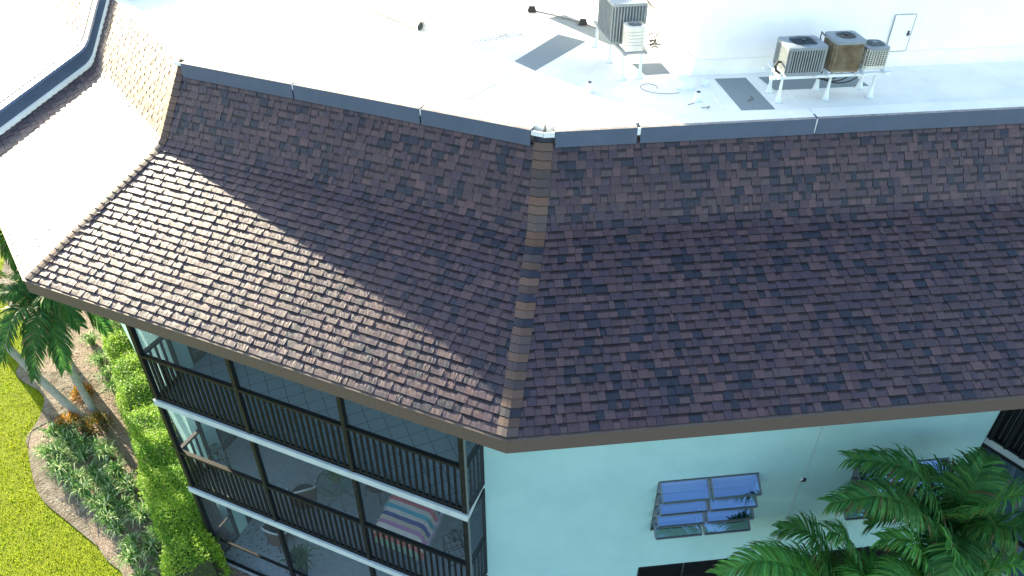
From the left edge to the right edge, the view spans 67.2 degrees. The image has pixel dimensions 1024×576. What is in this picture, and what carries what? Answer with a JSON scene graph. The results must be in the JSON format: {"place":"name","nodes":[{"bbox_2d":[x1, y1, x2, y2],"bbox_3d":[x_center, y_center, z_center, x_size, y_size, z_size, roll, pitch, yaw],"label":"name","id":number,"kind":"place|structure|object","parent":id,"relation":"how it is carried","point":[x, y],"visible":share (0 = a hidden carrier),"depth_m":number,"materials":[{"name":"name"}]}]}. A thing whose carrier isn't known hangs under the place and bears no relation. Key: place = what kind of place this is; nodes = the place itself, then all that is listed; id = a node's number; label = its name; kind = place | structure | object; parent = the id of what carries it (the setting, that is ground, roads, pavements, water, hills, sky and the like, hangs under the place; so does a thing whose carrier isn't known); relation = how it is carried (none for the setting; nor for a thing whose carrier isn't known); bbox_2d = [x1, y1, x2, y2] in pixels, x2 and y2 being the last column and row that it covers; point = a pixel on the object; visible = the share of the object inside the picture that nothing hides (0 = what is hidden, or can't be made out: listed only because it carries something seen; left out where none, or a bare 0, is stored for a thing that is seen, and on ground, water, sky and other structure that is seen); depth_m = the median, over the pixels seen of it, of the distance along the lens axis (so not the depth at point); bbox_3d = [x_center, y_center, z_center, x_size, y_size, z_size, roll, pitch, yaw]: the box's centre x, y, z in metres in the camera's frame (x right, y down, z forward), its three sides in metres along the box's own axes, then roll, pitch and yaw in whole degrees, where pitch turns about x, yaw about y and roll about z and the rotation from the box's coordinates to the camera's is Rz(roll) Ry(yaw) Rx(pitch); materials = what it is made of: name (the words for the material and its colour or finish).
{"place":"outdoors","nodes":[
{"label":"outdoors","id":0,"kind":"place"},
{"bbox_2d":[0,228,122,575],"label":"lawn","id":1,"kind":"structure","parent":0,"point":[45,539],"depth_m":20.16,"materials":[{"name":"green plant"}]},
{"bbox_2d":[0,259,128,575],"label":"sandy path","id":2,"kind":"structure","parent":0,"point":[77,520],"depth_m":21.67,"materials":[{"name":"beige sand"}]},
{"bbox_2d":[20,310,251,575],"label":"mulch bed","id":3,"kind":"object","parent":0,"point":[108,548],"visible":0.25,"depth_m":21.66,"materials":[{"name":"soil"}]},
{"bbox_2d":[0,227,16,271],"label":"palm tree","id":4,"kind":"object","parent":3,"relation":"on","point":[4,247],"visible":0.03,"depth_m":20.70,"materials":[{"name":"green plant"}]},
{"bbox_2d":[0,271,86,421],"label":"palm tree","id":5,"kind":"object","parent":3,"relation":"on","point":[57,395],"visible":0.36,"depth_m":22.35,"materials":[{"name":"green plant"}]},
{"bbox_2d":[31,439,58,461],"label":"grass tuft","id":6,"kind":"object","parent":3,"relation":"on","point":[41,451],"visible":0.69,"depth_m":21.59,"materials":[{"name":"green plant"}]},
{"bbox_2d":[37,419,69,442],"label":"grass tuft","id":7,"kind":"object","parent":3,"relation":"on","point":[51,431],"visible":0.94,"depth_m":22.12,"materials":[{"name":"green plant"}]},
{"bbox_2d":[0,271,115,417],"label":"palm tree","id":8,"kind":"object","parent":3,"relation":"on","point":[52,318],"visible":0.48,"depth_m":19.69,"materials":[{"name":"green plant"}]},
{"bbox_2d":[38,440,77,467],"bbox_3d":[-12.719,4.603,21.555,1.173,0.493,1.096,29,46,32],"label":"grass tuft","id":9,"kind":"object","parent":3,"relation":"on","point":[54,449],"visible":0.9,"depth_m":21.46,"materials":[{"name":"green plant"}]},
{"bbox_2d":[39,453,80,482],"bbox_3d":[-12.350,4.976,21.057,1.120,0.504,1.198,-18,41,-22],"label":"grass tuft","id":10,"kind":"object","parent":3,"relation":"on","point":[57,468],"visible":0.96,"depth_m":21.03,"materials":[{"name":"green plant"}]},
{"bbox_2d":[53,429,77,446],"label":"grass tuft","id":11,"kind":"object","parent":3,"relation":"on","point":[63,439],"visible":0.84,"depth_m":21.92,"materials":[{"name":"green plant"}]},
{"bbox_2d":[52,415,83,440],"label":"grass tuft","id":12,"kind":"object","parent":3,"relation":"on","point":[72,428],"visible":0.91,"depth_m":22.19,"materials":[{"name":"green plant"}]},
{"bbox_2d":[53,411,83,434],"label":"croton shrub","id":13,"kind":"object","parent":3,"relation":"on","point":[62,418],"visible":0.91,"depth_m":22.45,"materials":[{"name":"orange plant"}]},
{"bbox_2d":[55,463,87,495],"bbox_3d":[-11.876,5.138,20.889,0.998,0.449,1.033,-24,44,-28],"label":"grass tuft","id":14,"kind":"object","parent":3,"relation":"on","point":[69,477],"visible":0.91,"depth_m":20.82,"materials":[{"name":"green plant"}]},
{"bbox_2d":[66,446,93,463],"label":"grass tuft","id":15,"kind":"object","parent":3,"relation":"on","point":[81,456],"visible":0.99,"depth_m":21.53,"materials":[{"name":"green plant"}]},
{"bbox_2d":[68,432,91,449],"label":"grass tuft","id":16,"kind":"object","parent":3,"relation":"on","point":[80,442],"visible":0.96,"depth_m":21.85,"materials":[{"name":"green plant"}]},
{"bbox_2d":[68,381,96,403],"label":"croton shrub","id":17,"kind":"object","parent":3,"relation":"on","point":[76,392],"visible":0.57,"depth_m":23.40,"materials":[{"name":"orange plant"}]},
{"bbox_2d":[65,471,99,500],"bbox_3d":[-11.468,5.370,20.598,0.926,0.433,0.996,-25,44,-29],"label":"grass tuft","id":18,"kind":"object","parent":3,"relation":"on","point":[81,490],"visible":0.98,"depth_m":20.53,"materials":[{"name":"green plant"}]},
{"bbox_2d":[78,328,100,347],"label":"grass tuft","id":19,"kind":"object","parent":3,"relation":"on","point":[90,338],"visible":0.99,"depth_m":25.38,"materials":[{"name":"green plant"}]},
{"bbox_2d":[79,460,105,476],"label":"grass tuft","id":20,"kind":"object","parent":3,"relation":"on","point":[93,466],"visible":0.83,"depth_m":21.14,"materials":[{"name":"green plant"}]},
{"bbox_2d":[79,487,106,510],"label":"grass tuft","id":21,"kind":"object","parent":3,"relation":"on","point":[91,501],"visible":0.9,"depth_m":20.26,"materials":[{"name":"green plant"}]},
{"bbox_2d":[85,349,106,367],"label":"grass tuft","id":22,"kind":"object","parent":3,"relation":"on","point":[99,361],"visible":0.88,"depth_m":24.57,"materials":[{"name":"green plant"}]},
{"bbox_2d":[79,410,113,439],"bbox_3d":[-12.104,3.888,22.376,0.892,0.666,0.929,-23,43,-27],"label":"croton shrub","id":23,"kind":"object","parent":3,"relation":"on","point":[97,416],"visible":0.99,"depth_m":22.35,"materials":[{"name":"orange plant"}]},
{"bbox_2d":[84,434,108,454],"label":"grass tuft","id":24,"kind":"object","parent":3,"relation":"on","point":[94,442],"visible":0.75,"depth_m":21.85,"materials":[{"name":"green plant"}]},
{"bbox_2d":[85,462,114,491],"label":"grass tuft","id":25,"kind":"object","parent":3,"relation":"on","point":[100,477],"visible":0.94,"depth_m":20.84,"materials":[{"name":"green plant"}]},
{"bbox_2d":[91,361,113,380],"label":"grass tuft","id":26,"kind":"object","parent":3,"relation":"on","point":[107,370],"visible":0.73,"depth_m":24.02,"materials":[{"name":"green plant"}]},
{"bbox_2d":[87,491,119,521],"bbox_3d":[-10.599,5.686,20.185,0.956,0.430,1.023,16,40,20],"label":"grass tuft","id":27,"kind":"object","parent":3,"relation":"on","point":[106,501],"visible":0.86,"depth_m":20.12,"materials":[{"name":"green plant"}]},
{"bbox_2d":[89,438,122,465],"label":"grass tuft","id":28,"kind":"object","parent":3,"relation":"on","point":[106,452],"visible":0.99,"depth_m":21.51,"materials":[{"name":"green plant"}]},
{"bbox_2d":[87,504,124,531],"bbox_3d":[-10.367,5.949,19.835,1.039,0.437,0.970,30,47,33],"label":"grass tuft","id":29,"kind":"object","parent":3,"relation":"on","point":[105,518],"visible":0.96,"depth_m":19.76,"materials":[{"name":"green plant"}]},
{"bbox_2d":[97,376,121,395],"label":"grass tuft","id":30,"kind":"object","parent":3,"relation":"on","point":[109,385],"visible":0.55,"depth_m":23.55,"materials":[{"name":"green plant"}]},
{"bbox_2d":[92,478,130,500],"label":"grass tuft","id":31,"kind":"object","parent":3,"relation":"on","point":[109,487],"visible":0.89,"depth_m":20.55,"materials":[{"name":"green plant"}]},
{"bbox_2d":[97,453,130,482],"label":"grass tuft","id":32,"kind":"object","parent":3,"relation":"on","point":[116,467],"visible":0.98,"depth_m":21.07,"materials":[{"name":"green plant"}]},
{"bbox_2d":[101,517,128,538],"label":"grass tuft","id":33,"kind":"object","parent":3,"relation":"on","point":[117,525],"visible":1,"depth_m":19.62,"materials":[{"name":"green plant"}]},
{"bbox_2d":[111,469,137,495],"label":"grass tuft","id":34,"kind":"object","parent":3,"relation":"on","point":[127,481],"visible":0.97,"depth_m":20.64,"materials":[{"name":"green plant"}]},
{"bbox_2d":[113,493,141,516],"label":"grass tuft","id":35,"kind":"object","parent":3,"relation":"on","point":[124,503],"visible":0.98,"depth_m":20.20,"materials":[{"name":"green plant"}]},
{"bbox_2d":[111,541,146,571],"bbox_3d":[-9.392,6.612,18.978,0.968,0.420,0.935,7,38,9],"label":"grass tuft","id":36,"kind":"object","parent":3,"relation":"on","point":[128,557],"visible":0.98,"depth_m":18.94,"materials":[{"name":"green plant"}]},
{"bbox_2d":[117,530,141,551],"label":"grass tuft","id":37,"kind":"object","parent":3,"relation":"on","point":[131,538],"visible":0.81,"depth_m":19.32,"materials":[{"name":"green plant"}]},
{"bbox_2d":[121,498,151,529],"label":"grass tuft","id":38,"kind":"object","parent":3,"relation":"on","point":[142,513],"visible":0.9,"depth_m":19.88,"materials":[{"name":"green plant"}]},
{"bbox_2d":[129,562,157,575],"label":"grass tuft","id":39,"kind":"object","parent":3,"relation":"on","point":[140,572],"visible":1,"depth_m":18.53,"materials":[{"name":"green plant"}]},
{"bbox_2d":[133,531,163,561],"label":"grass tuft","id":40,"kind":"object","parent":3,"relation":"on","point":[152,547],"visible":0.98,"depth_m":19.09,"materials":[{"name":"green plant"}]},
{"bbox_2d":[138,525,160,544],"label":"grass tuft","id":41,"kind":"object","parent":3,"relation":"on","point":[150,531],"visible":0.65,"depth_m":19.44,"materials":[{"name":"green plant"}]},
{"bbox_2d":[150,554,171,572],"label":"grass tuft","id":42,"kind":"object","parent":3,"relation":"on","point":[157,564],"visible":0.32,"depth_m":18.81,"materials":[{"name":"green plant"}]},
{"bbox_2d":[96,318,233,575],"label":"hedge","id":43,"kind":"object","parent":3,"relation":"on","point":[188,547],"visible":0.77,"depth_m":19.65,"materials":[{"name":"green plant"}]},
{"bbox_2d":[22,314,332,575],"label":"mulch chips","id":44,"kind":"object","parent":3,"relation":"on","point":[136,464],"visible":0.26,"depth_m":21.61,"materials":[{"name":"brown wood"}]},
{"bbox_2d":[208,443,233,480],"bbox_3d":[-6.587,3.885,17.361,0.358,1.099,0.359,-14,40,-18],"label":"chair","id":45,"kind":"object","parent":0,"point":[217,454],"visible":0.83,"depth_m":17.23,"materials":[{"name":"black"}]},
{"bbox_2d":[365,484,386,504],"bbox_3d":[-2.972,4.240,17.049,0.657,0.916,0.650,0,37,0],"label":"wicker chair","id":46,"kind":"object","parent":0,"point":[371,489],"visible":0.11,"depth_m":16.91,"materials":[{"name":"wicker"}]},
{"bbox_2d":[442,529,464,566],"bbox_3d":[-1.157,5.229,15.705,0.418,0.969,0.419,-14,40,-18],"label":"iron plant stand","id":47,"kind":"object","parent":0,"point":[454,539],"visible":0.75,"depth_m":15.62,"materials":[{"name":"black metal"}]},
{"label":"ground","id":48,"kind":"structure","parent":0,"visible":0},
{"bbox_2d":[0,0,1023,575],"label":"apartment building","id":49,"kind":"structure","parent":48,"relation":"on","point":[550,318],"depth_m":13.44,"materials":[{"name":"concrete"}]},
{"bbox_2d":[261,523,293,552],"bbox_3d":[-5.865,6.086,19.247,0.657,0.916,0.650,0,37,0],"label":"wicker chair","id":50,"kind":"object","parent":49,"relation":"on","point":[271,534],"visible":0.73,"depth_m":19.11,"materials":[{"name":"wicker"}]},
{"bbox_2d":[276,540,318,575],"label":"potted plant","id":51,"kind":"object","parent":49,"relation":"on","point":[300,559],"visible":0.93,"depth_m":18.42,"materials":[{"name":"green plant"}]},
{"bbox_2d":[286,480,317,516],"bbox_3d":[-4.541,4.461,16.760,0.670,0.916,0.632,0,37,0],"label":"wicker chair","id":52,"kind":"object","parent":49,"relation":"on","point":[308,491],"visible":0.62,"depth_m":16.62,"materials":[{"name":"wicker"}]},
{"bbox_2d":[315,469,353,511],"bbox_3d":[-3.812,4.470,16.913,0.874,0.722,0.874,0,37,0],"label":"glass table","id":53,"kind":"object","parent":49,"relation":"on","point":[335,492],"visible":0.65,"depth_m":16.84,"materials":[{"name":"grey metal"}]},
{"bbox_2d":[317,468,343,484],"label":"potted plant","id":54,"kind":"object","parent":53,"relation":"on","point":[334,477],"visible":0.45,"depth_m":16.49,"materials":[{"name":"green plant"}]},
{"bbox_2d":[361,0,425,30],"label":"roof duct","id":55,"kind":"object","parent":49,"relation":"on","point":[416,24],"visible":1,"depth_m":16.53,"materials":[{"name":"beige paint"}]},
{"bbox_2d":[472,12,578,42],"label":"leaf litter","id":56,"kind":"object","parent":49,"relation":"on","point":[509,35],"visible":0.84,"depth_m":15.90,"materials":[{"name":"plant"}]},
{"bbox_2d":[528,4,535,12],"bbox_3d":[0.440,-6.186,17.036,0.200,0.166,0.100,0,37,0],"label":"cable weight","id":57,"kind":"object","parent":49,"relation":"on","point":[531,9],"visible":0.97,"depth_m":17.02,"materials":[{"name":"black rubber"}]},
{"bbox_2d":[515,34,585,69],"bbox_3d":[0.695,-4.651,15.175,0.669,0.004,1.917,23,43,27],"label":"walkway pad","id":58,"kind":"object","parent":49,"relation":"on","point":[548,51],"visible":1,"depth_m":15.18,"materials":[{"name":"grey rubber"}]},
{"bbox_2d":[549,15,608,43],"bbox_3d":[1.573,-5.471,16.251,0.488,0.004,1.970,-24,43,-28],"label":"walkway pad","id":59,"kind":"object","parent":49,"relation":"on","point":[588,30],"visible":0.7,"depth_m":16.29,"materials":[{"name":"grey rubber"}]},
{"bbox_2d":[536,11,595,27],"bbox_3d":[1.275,-5.760,16.286,0.478,0.394,2.428,-21,42,-25],"label":"cable","id":60,"kind":"object","parent":59,"relation":"on","point":[564,18],"visible":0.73,"depth_m":16.72,"materials":[{"name":"black rubber"}]},
{"bbox_2d":[578,17,586,24],"bbox_3d":[1.510,-5.671,16.360,0.200,0.166,0.100,0,37,0],"label":"cable weight","id":61,"kind":"object","parent":59,"relation":"on","point":[582,21],"visible":1,"depth_m":16.34,"materials":[{"name":"black rubber"}]},
{"bbox_2d":[583,81,594,93],"bbox_3d":[1.360,-3.545,13.579,0.204,0.182,0.209,0,37,0],"label":"vent pipe","id":62,"kind":"object","parent":49,"relation":"on","point":[589,88],"visible":1,"depth_m":13.55,"materials":[{"name":"white paint"}]},
{"bbox_2d":[592,20,647,80],"bbox_3d":[2.036,-4.525,14.591,0.709,0.515,1.850,-4,37,-5],"label":"equipment stand","id":63,"kind":"object","parent":49,"relation":"on","point":[624,53],"visible":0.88,"depth_m":14.02,"materials":[{"name":"white paint"}]},
{"bbox_2d":[597,0,647,44],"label":"condenser unit","id":64,"kind":"object","parent":63,"relation":"on","point":[614,16],"visible":0.88,"depth_m":13.80,"materials":[{"name":"grey metal"}]},
{"bbox_2d":[622,21,645,51],"bbox_3d":[2.170,-4.505,13.740,0.347,0.465,0.347,-7,38,-10],"label":"condenser unit","id":65,"kind":"object","parent":63,"relation":"on","point":[633,36],"visible":1,"depth_m":13.63,"materials":[{"name":"grey metal"}]},
{"bbox_2d":[633,63,668,74],"bbox_3d":[2.605,-4.121,14.479,0.556,0.004,0.578,-6,38,-8],"label":"walkway pad","id":66,"kind":"object","parent":49,"relation":"on","point":[652,68],"visible":0.93,"depth_m":14.47,"materials":[{"name":"grey rubber"}]},
{"bbox_2d":[648,30,660,47],"bbox_3d":[2.544,-4.440,13.786,0.253,0.304,0.248,10,38,13],"label":"pipe bundle","id":67,"kind":"object","parent":49,"relation":"on","point":[654,43],"visible":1,"depth_m":13.76,"materials":[{"name":"metal"}]},
{"bbox_2d":[640,84,675,93],"bbox_3d":[2.578,-3.502,13.654,0.699,0.010,0.332,29,46,33],"label":"loose wire","id":68,"kind":"object","parent":49,"relation":"on","point":[658,93],"visible":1,"depth_m":13.55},
{"bbox_2d":[637,558,728,575],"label":"window","id":69,"kind":"structure","parent":49,"relation":"in","point":[697,568],"depth_m":16.53,"materials":[{"name":"black glass"}]},
{"bbox_2d":[676,75,694,90],"bbox_3d":[3.100,-3.661,13.742,0.312,0.170,0.320,0,37,0],"label":"roof hatch cap","id":70,"kind":"object","parent":49,"relation":"on","point":[686,82],"visible":1,"depth_m":13.66,"materials":[{"name":"white paint"}]},
{"bbox_2d":[692,91,702,102],"bbox_3d":[3.200,-3.299,13.264,0.185,0.172,0.190,0,37,0],"label":"vent pipe","id":71,"kind":"object","parent":49,"relation":"on","point":[697,98],"visible":1,"depth_m":13.24,"materials":[{"name":"white paint"}]},
{"bbox_2d":[700,77,709,86],"bbox_3d":[3.470,-3.702,13.837,0.185,0.120,0.190,0,37,0],"label":"vent pipe","id":72,"kind":"object","parent":49,"relation":"on","point":[704,82],"visible":1,"depth_m":13.80,"materials":[{"name":"white paint"}]},
{"bbox_2d":[650,472,761,539],"bbox_3d":[3.765,4.261,15.142,2.020,1.600,0.730,0,37,0],"label":"window","id":73,"kind":"structure","parent":49,"relation":"in","point":[723,504],"depth_m":14.89,"materials":[{"name":"blue glass"}]},
{"bbox_2d":[715,78,774,109],"bbox_3d":[4.075,-3.424,13.564,0.582,0.004,1.393,-4,38,-6],"label":"walkway pad","id":74,"kind":"object","parent":49,"relation":"on","point":[740,92],"visible":1,"depth_m":13.52,"materials":[{"name":"grey rubber"}]},
{"bbox_2d":[759,76,868,89],"bbox_3d":[5.460,-3.748,13.990,1.822,0.004,0.612,-4,37,-5],"label":"walkway pad","id":75,"kind":"object","parent":49,"relation":"on","point":[792,84],"visible":0.71,"depth_m":13.91,"materials":[{"name":"grey rubber"}]},
{"bbox_2d":[763,62,890,103],"bbox_3d":[5.368,-3.561,13.320,2.164,0.522,0.708,-4,37,-5],"label":"equipment stand","id":76,"kind":"object","parent":49,"relation":"on","point":[861,73],"visible":0.77,"depth_m":13.19,"materials":[{"name":"white paint"}]},
{"bbox_2d":[774,61,781,73],"bbox_3d":[4.454,-3.683,12.869,0.119,0.201,0.185,26,45,30],"label":"insulated pipe","id":77,"kind":"object","parent":76,"relation":"on","point":[775,68],"visible":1,"depth_m":12.83,"materials":[{"name":"black rubber"}]},
{"bbox_2d":[773,35,827,75],"bbox_3d":[4.830,-3.919,12.929,0.673,0.515,0.571,-4,37,-5],"label":"condenser unit","id":78,"kind":"object","parent":76,"relation":"on","point":[801,55],"visible":0.99,"depth_m":12.76,"materials":[{"name":"grey metal"}]},
{"bbox_2d":[824,30,866,72],"bbox_3d":[5.570,-4.012,13.010,0.530,0.565,0.530,-4,37,-5],"label":"condenser unit","id":79,"kind":"object","parent":76,"relation":"on","point":[845,51],"visible":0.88,"depth_m":12.84,"materials":[{"name":"brown metal"}]},
{"bbox_2d":[859,39,890,69],"bbox_3d":[6.120,-3.997,13.122,0.408,0.405,0.428,-4,37,-5],"label":"condenser unit","id":80,"kind":"object","parent":76,"relation":"on","point":[875,54],"visible":0.85,"depth_m":12.98,"materials":[{"name":"beige paint"}]},
{"bbox_2d":[821,544,899,572],"bbox_3d":[7.673,6.254,17.286,1.995,1.550,0.129,-4,37,-5],"label":"window","id":81,"kind":"structure","parent":49,"relation":"in","point":[878,552],"depth_m":16.95,"materials":[{"name":"grey metal"}]},
{"bbox_2d":[840,457,950,520],"bbox_3d":[7.669,4.018,15.527,1.978,1.520,0.696,0,37,0],"label":"window","id":82,"kind":"structure","parent":49,"relation":"in","point":[856,476],"depth_m":15.20,"materials":[{"name":"blue metal"}]},
{"bbox_2d":[887,14,916,51],"bbox_3d":[7.192,-4.700,14.239,0.413,0.692,0.091,-4,37,-5],"label":"access door","id":83,"kind":"structure","parent":49,"relation":"in","point":[903,24],"depth_m":14.24,"materials":[{"name":"white paint"}]},
{"bbox_2d":[705,510,886,575],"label":"palm tree","id":84,"kind":"object","parent":48,"relation":"on","point":[771,560],"visible":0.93,"depth_m":13.27,"materials":[{"name":"green plant"}]},
{"bbox_2d":[816,442,1023,575],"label":"palm tree","id":85,"kind":"object","parent":48,"relation":"on","point":[965,514],"visible":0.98,"depth_m":13.02,"materials":[{"name":"green plant"}]},
{"bbox_2d":[866,521,1023,575],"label":"palm tree","id":86,"kind":"object","parent":48,"relation":"on","point":[898,537],"visible":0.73,"depth_m":12.72,"materials":[{"name":"green plant"}]},
{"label":"lounge chair","id":87,"kind":"object","parent":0,"visible":0},
{"bbox_2d":[373,494,443,561],"bbox_3d":[-2.119,4.891,16.450,1.306,1.094,1.500,15,40,18],"label":"striped blanket","id":88,"kind":"object","parent":87,"relation":"on","point":[411,519],"visible":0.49,"depth_m":16.07,"materials":[{"name":"multicoloured fabric"}]}
]}

